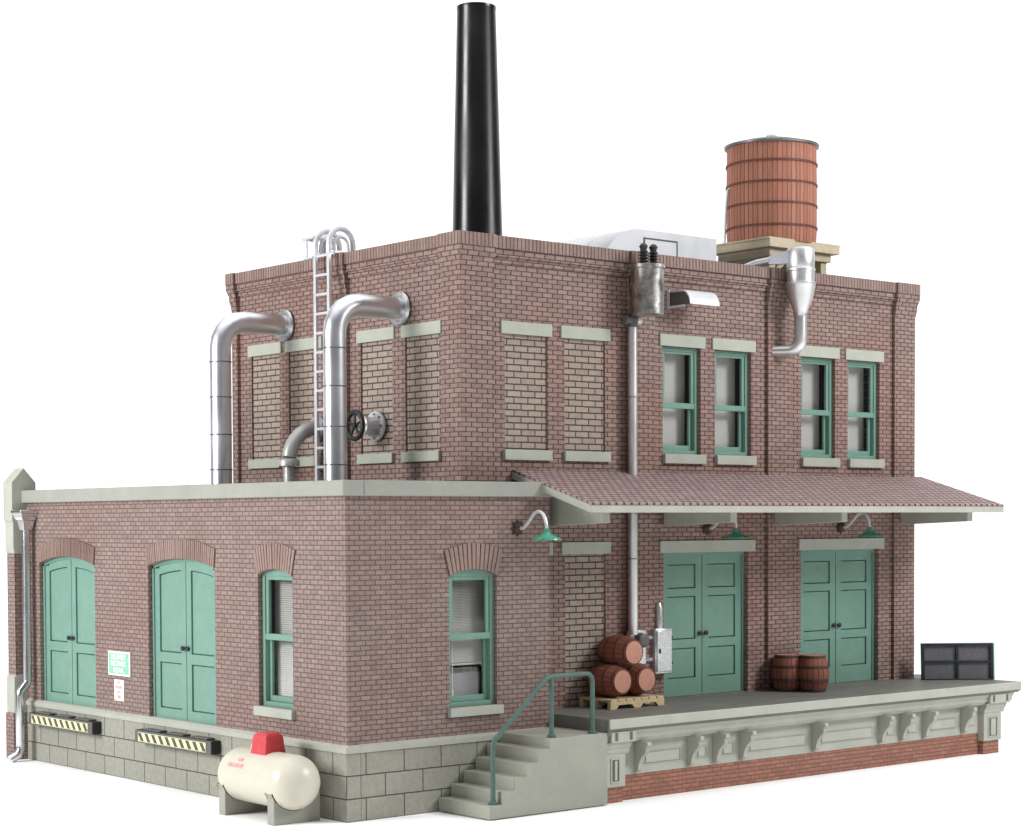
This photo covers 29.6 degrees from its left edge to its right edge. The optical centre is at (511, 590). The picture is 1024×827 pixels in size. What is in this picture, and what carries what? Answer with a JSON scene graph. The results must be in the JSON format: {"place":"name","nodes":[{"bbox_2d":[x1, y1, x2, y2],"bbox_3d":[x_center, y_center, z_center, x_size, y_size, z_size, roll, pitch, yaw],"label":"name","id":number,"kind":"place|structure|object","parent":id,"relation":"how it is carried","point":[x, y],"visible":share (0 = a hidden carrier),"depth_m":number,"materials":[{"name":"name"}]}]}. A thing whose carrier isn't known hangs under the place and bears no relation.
{"place":"outdoors","nodes":[
{"label":"outdoors","id":0,"kind":"place"},
{"bbox_2d":[0,631,1023,826],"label":"ground","id":1,"kind":"structure","parent":0,"point":[980,790],"depth_m":40.51,"materials":[{"name":"white"}]},
{"bbox_2d":[216,731,319,825],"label":"propane tank","id":2,"kind":"object","parent":1,"relation":"on","point":[265,771],"visible":1,"depth_m":37.79,"materials":[{"name":"beige metal"}]},
{"bbox_2d":[3,230,1003,822],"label":"brick factory","id":3,"kind":"structure","parent":1,"relation":"on","point":[401,620],"depth_m":42.94,"materials":[{"name":"brick"}]},
{"bbox_2d":[7,510,37,762],"bbox_3d":[-12.029,1.124,47.635,0.817,6.204,0.540,-2,3,-40],"label":"downpipe","id":4,"kind":"object","parent":3,"relation":"attached to","point":[29,517],"visible":1,"depth_m":47.59,"materials":[{"name":"silver metal"}]},
{"bbox_2d":[29,711,100,734],"bbox_3d":[-10.720,3.139,46.415,0.258,0.325,3.270,-2,3,-40],"label":"dock bumper","id":5,"kind":"object","parent":3,"relation":"attached to","point":[68,722],"visible":1,"depth_m":46.12,"materials":[{"name":"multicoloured rubber"}]},
{"bbox_2d":[37,538,95,706],"bbox_3d":[-10.592,0.745,46.596,0.289,4.015,2.940,-2,3,-40],"label":"double door","id":6,"kind":"structure","parent":3,"relation":"in","point":[68,582],"depth_m":46.66,"materials":[{"name":"green paint"}]},
{"bbox_2d":[114,679,123,700],"bbox_3d":[-9.030,2.283,44.606,0.022,0.490,0.450,-2,3,-40],"label":"paper notice","id":7,"kind":"object","parent":3,"relation":"attached to","point":[118,690],"visible":1,"depth_m":44.60,"materials":[{"name":"white paper"}]},
{"bbox_2d":[108,650,130,676],"bbox_3d":[-9.020,1.669,44.550,0.046,0.560,1.020,-2,3,-40],"label":"green sign","id":8,"kind":"object","parent":3,"relation":"attached to","point":[119,663],"visible":1,"depth_m":44.50,"materials":[{"name":"white paint"}]},
{"bbox_2d":[135,728,220,754],"bbox_3d":[-7.329,3.268,42.370,0.258,0.325,3.270,-2,3,-40],"label":"dock bumper","id":9,"kind":"object","parent":3,"relation":"attached to","point":[187,742],"visible":1,"depth_m":42.09,"materials":[{"name":"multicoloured rubber"}]},
{"bbox_2d":[146,539,215,724],"bbox_3d":[-7.153,0.872,42.493,0.289,4.025,2.950,-2,3,-40],"label":"double door","id":10,"kind":"structure","parent":3,"relation":"in","point":[183,586],"depth_m":42.55,"materials":[{"name":"green paint"}]},
{"bbox_2d":[209,309,293,483],"bbox_3d":[-6.094,-4.360,44.707,2.161,4.375,0.750,-2,3,-40],"label":"elbow pipe","id":11,"kind":"object","parent":3,"relation":"on","point":[230,327],"visible":0.9,"depth_m":44.09,"materials":[{"name":"metal"}]},
{"bbox_2d":[248,342,281,468],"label":"bricked up window","id":12,"kind":"structure","parent":3,"relation":"in","point":[266,369],"depth_m":46.13,"materials":[{"name":"brick"}]},
{"bbox_2d":[253,543,295,719],"bbox_3d":[-4.704,0.798,39.642,0.512,3.555,1.560,-2,3,-40],"label":"window","id":13,"kind":"structure","parent":3,"relation":"in","point":[279,557],"depth_m":39.92,"materials":[{"name":"green paint"}]},
{"bbox_2d":[278,416,323,481],"bbox_3d":[-4.825,-3.080,44.089,1.075,1.850,0.580,-2,3,-40],"label":"drain elbow","id":14,"kind":"object","parent":3,"relation":"on","point":[299,435],"visible":0.86,"depth_m":43.85,"materials":[{"name":"silver metal"}]},
{"bbox_2d":[285,336,322,466],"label":"bricked up window","id":15,"kind":"structure","parent":3,"relation":"in","point":[301,351],"depth_m":44.91,"materials":[{"name":"brick"}]},
{"bbox_2d":[302,226,355,480],"bbox_3d":[-4.113,-5.168,43.887,0.780,6.030,1.042,-2,3,-40],"label":"roof ladder","id":16,"kind":"object","parent":3,"relation":"on","point":[331,244],"visible":0.8,"depth_m":43.64,"materials":[{"name":"white metal"}]},
{"bbox_2d":[322,291,410,479],"bbox_3d":[-3.196,-4.251,41.280,2.121,4.375,0.750,-2,3,-40],"label":"elbow pipe","id":17,"kind":"object","parent":3,"relation":"on","point":[395,308],"visible":0.84,"depth_m":40.68,"materials":[{"name":"metal"}]},
{"bbox_2d":[347,409,385,440],"bbox_3d":[-3.220,-3.615,42.481,0.651,0.697,0.696,-2,3,-40],"label":"wheel valve","id":18,"kind":"object","parent":3,"relation":"attached to","point":[372,425],"visible":0.94,"depth_m":42.40,"materials":[{"name":"silver metal"}]},
{"bbox_2d":[356,326,394,463],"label":"bricked up window","id":19,"kind":"structure","parent":3,"relation":"in","point":[377,376],"depth_m":42.66,"materials":[{"name":"brick"}]},
{"bbox_2d":[401,320,441,461],"bbox_3d":[-1.873,-4.240,41.449,0.285,2.950,1.400,-2,3,-40],"label":"bricked up window","id":20,"kind":"structure","parent":3,"relation":"in","point":[423,405],"depth_m":41.43,"materials":[{"name":"brick"}]},
{"bbox_2d":[443,543,503,717],"bbox_3d":[-0.924,0.780,39.815,1.530,3.525,0.610,-2,3,-40],"label":"window","id":21,"kind":"structure","parent":3,"relation":"in","point":[464,687],"depth_m":39.96,"materials":[{"name":"green paint"}]},
{"bbox_2d":[452,2,501,235],"bbox_3d":[-0.801,-10.099,44.406,1.400,6.460,1.400,-2,3,-40],"label":"smokestack","id":22,"kind":"object","parent":3,"relation":"on","point":[477,204],"visible":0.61,"depth_m":43.94,"materials":[{"name":"black metal"}]},
{"bbox_2d":[500,320,552,460],"bbox_3d":[0.267,-4.268,41.568,1.430,2.940,0.285,-2,3,-40],"label":"bricked up window","id":23,"kind":"structure","parent":3,"relation":"in","point":[525,356],"depth_m":41.55,"materials":[{"name":"brick"}]},
{"bbox_2d":[511,510,561,539],"bbox_3d":[0.504,-1.353,39.869,0.620,0.621,1.253,-2,3,-40],"label":"gooseneck lamp","id":24,"kind":"object","parent":3,"relation":"attached to","point":[517,527],"visible":1,"depth_m":39.69,"materials":[{"name":"metal"}]},
{"bbox_2d":[560,325,610,461],"bbox_3d":[1.570,-4.313,42.659,1.450,2.940,0.285,-2,3,-40],"label":"bricked up window","id":25,"kind":"structure","parent":3,"relation":"in","point":[583,358],"depth_m":42.63,"materials":[{"name":"brick"}]},
{"bbox_2d":[561,542,610,706],"bbox_3d":[1.579,0.731,42.854,1.450,3.625,0.245,-2,3,-40],"label":"bricked up window","id":26,"kind":"structure","parent":3,"relation":"in","point":[584,561],"depth_m":42.78,"materials":[{"name":"brick"}]},
{"bbox_2d":[622,316,642,634],"bbox_3d":[2.708,-2.569,43.291,0.506,7.100,0.256,-2,3,-40],"label":"conduit","id":27,"kind":"object","parent":3,"relation":"attached to","point":[632,322],"visible":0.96,"depth_m":43.20,"materials":[{"name":"metal"}]},
{"bbox_2d":[559,229,715,260],"bbox_3d":[2.633,-7.904,48.189,4.115,1.775,2.820,-2,3,-40],"label":"rooftop duct","id":28,"kind":"object","parent":3,"relation":"on","point":[680,245],"visible":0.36,"depth_m":47.24,"materials":[{"name":"grey metal"}]},
{"bbox_2d":[629,243,664,316],"bbox_3d":[2.970,-6.887,42.978,0.770,1.590,0.883,-2,3,-40],"label":"transformer","id":29,"kind":"object","parent":3,"relation":"attached to","point":[646,289],"visible":1,"depth_m":42.67,"materials":[{"name":"metal"}]},
{"bbox_2d":[627,603,672,674],"bbox_3d":[3.135,1.090,43.813,0.348,1.625,1.341,2,3,44],"label":"electric meter","id":30,"kind":"object","parent":3,"relation":"attached to","point":[660,637],"visible":0.84,"depth_m":43.96,"materials":[{"name":"silver metal"}]},
{"bbox_2d":[659,333,705,463],"bbox_3d":[3.781,-4.395,44.682,1.460,2.940,0.580,-2,3,-40],"label":"window","id":31,"kind":"structure","parent":3,"relation":"in","point":[675,451],"depth_m":44.91,"materials":[{"name":"white glass"}]},
{"bbox_2d":[667,290,719,308],"bbox_3d":[4.126,-6.629,44.167,0.955,0.420,0.737,-2,3,-40],"label":"wall hood","id":32,"kind":"object","parent":3,"relation":"attached to","point":[679,298],"depth_m":43.95,"materials":[{"name":"white metal"}]},
{"bbox_2d":[659,540,755,696],"bbox_3d":[4.490,0.622,45.326,3.150,3.610,0.330,-2,3,-40],"label":"double door","id":33,"kind":"structure","parent":3,"relation":"in","point":[704,584],"depth_m":45.38,"materials":[{"name":"green paint"}]},
{"bbox_2d":[702,522,748,538],"bbox_3d":[4.926,-1.513,44.679,0.620,0.621,1.253,-2,3,-40],"label":"gooseneck lamp","id":34,"kind":"object","parent":3,"relation":"attached to","point":[734,534],"visible":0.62,"depth_m":44.39,"materials":[{"name":"metal"}]},
{"bbox_2d":[712,338,756,464],"bbox_3d":[5.084,-4.439,45.773,1.460,2.940,0.580,-2,3,-40],"label":"window","id":35,"kind":"structure","parent":3,"relation":"in","point":[726,453],"depth_m":46.01,"materials":[{"name":"white glass"}]},
{"bbox_2d":[745,246,815,357],"bbox_3d":[6.170,-6.873,46.691,2.448,2.610,0.718,1,3,37],"label":"cyclone collector","id":36,"kind":"object","parent":3,"relation":"attached to","point":[799,261],"visible":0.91,"depth_m":46.00,"materials":[{"name":"metal"}]},
{"bbox_2d":[798,345,839,466],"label":"window","id":37,"kind":"structure","parent":3,"relation":"in","point":[811,456],"depth_m":47.95,"materials":[{"name":"white glass"}]},
{"bbox_2d":[798,538,883,682],"bbox_3d":[8.119,0.498,48.365,3.200,3.610,0.330,-2,3,-40],"label":"double door","id":38,"kind":"structure","parent":3,"relation":"in","point":[837,584],"depth_m":48.48,"materials":[{"name":"green paint"}]},
{"bbox_2d":[836,512,882,536],"bbox_3d":[8.552,-1.637,47.714,0.620,0.621,1.253,-2,3,-40],"label":"gooseneck lamp","id":39,"kind":"object","parent":3,"relation":"attached to","point":[842,526],"visible":0.99,"depth_m":47.51,"materials":[{"name":"metal"}]},
{"bbox_2d":[845,349,884,467],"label":"window","id":40,"kind":"structure","parent":3,"relation":"in","point":[857,458],"depth_m":49.05,"materials":[{"name":"white glass"}]},
{"bbox_2d":[439,671,607,819],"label":"concrete stairs","id":41,"kind":"structure","parent":1,"relation":"on","point":[550,768],"depth_m":38.98,"materials":[{"name":"grey concrete"}]},
{"bbox_2d":[554,674,1020,803],"bbox_3d":[6.367,3.304,45.509,14.062,1.772,3.252,-2,3,-40],"label":"loading dock","id":42,"kind":"object","parent":1,"relation":"on","point":[682,744],"visible":0.98,"depth_m":43.91,"materials":[{"name":"concrete"}]},
{"bbox_2d":[579,694,663,709],"bbox_3d":[2.419,2.428,42.754,1.620,0.213,1.020,-2,3,-40],"label":"pallet","id":43,"kind":"object","parent":42,"relation":"on","point":[633,701],"visible":0.91,"depth_m":42.44,"materials":[{"name":"brown wood"}]},
{"bbox_2d":[586,664,631,696],"bbox_3d":[2.120,1.961,42.515,0.714,0.714,0.900,-2,3,-40],"label":"barrel","id":44,"kind":"object","parent":43,"relation":"on","point":[611,680],"visible":0.94,"depth_m":42.21,"materials":[{"name":"brown wood"}]},
{"bbox_2d":[597,635,642,667],"bbox_3d":[2.385,1.331,42.743,0.714,0.714,0.900,-21,15,-38],"label":"barrel","id":45,"kind":"object","parent":44,"relation":"on","point":[622,651],"visible":0.98,"depth_m":42.45,"materials":[{"name":"brown wood"}]},
{"bbox_2d":[624,663,655,694],"bbox_3d":[2.680,1.942,42.984,0.900,0.714,0.714,2,-32,50],"label":"barrel","id":46,"kind":"object","parent":43,"relation":"on","point":[643,676],"visible":0.56,"depth_m":42.63,"materials":[{"name":"brown wood"}]},
{"bbox_2d":[771,654,799,691],"bbox_3d":[6.572,1.952,46.344,0.771,0.873,0.771,0,2,10],"label":"barrel","id":47,"kind":"object","parent":42,"relation":"on","point":[784,672],"visible":0.98,"depth_m":46.04,"materials":[{"name":"wood"}]},
{"bbox_2d":[798,654,829,692],"bbox_3d":[7.162,1.957,46.154,0.771,0.873,0.771,-2,3,-40],"label":"barrel","id":48,"kind":"object","parent":42,"relation":"on","point":[813,673],"visible":1,"depth_m":45.86,"materials":[{"name":"wood"}]},
{"bbox_2d":[920,643,994,679],"bbox_3d":[11.340,1.794,49.424,1.872,0.930,0.240,0,2,-3],"label":"glazed frame","id":49,"kind":"object","parent":42,"relation":"on","point":[957,661],"visible":1,"depth_m":49.38,"materials":[{"name":"grey glass"}]},
{"bbox_2d":[0,0,1023,663],"label":"sky","id":50,"kind":"structure","parent":0,"point":[153,152],"materials":[{"name":"white"}]},
{"bbox_2d":[716,134,839,273],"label":"water tower","id":51,"kind":"structure","parent":0,"point":[771,207],"depth_m":49.27,"materials":[{"name":"wood"}]}
]}

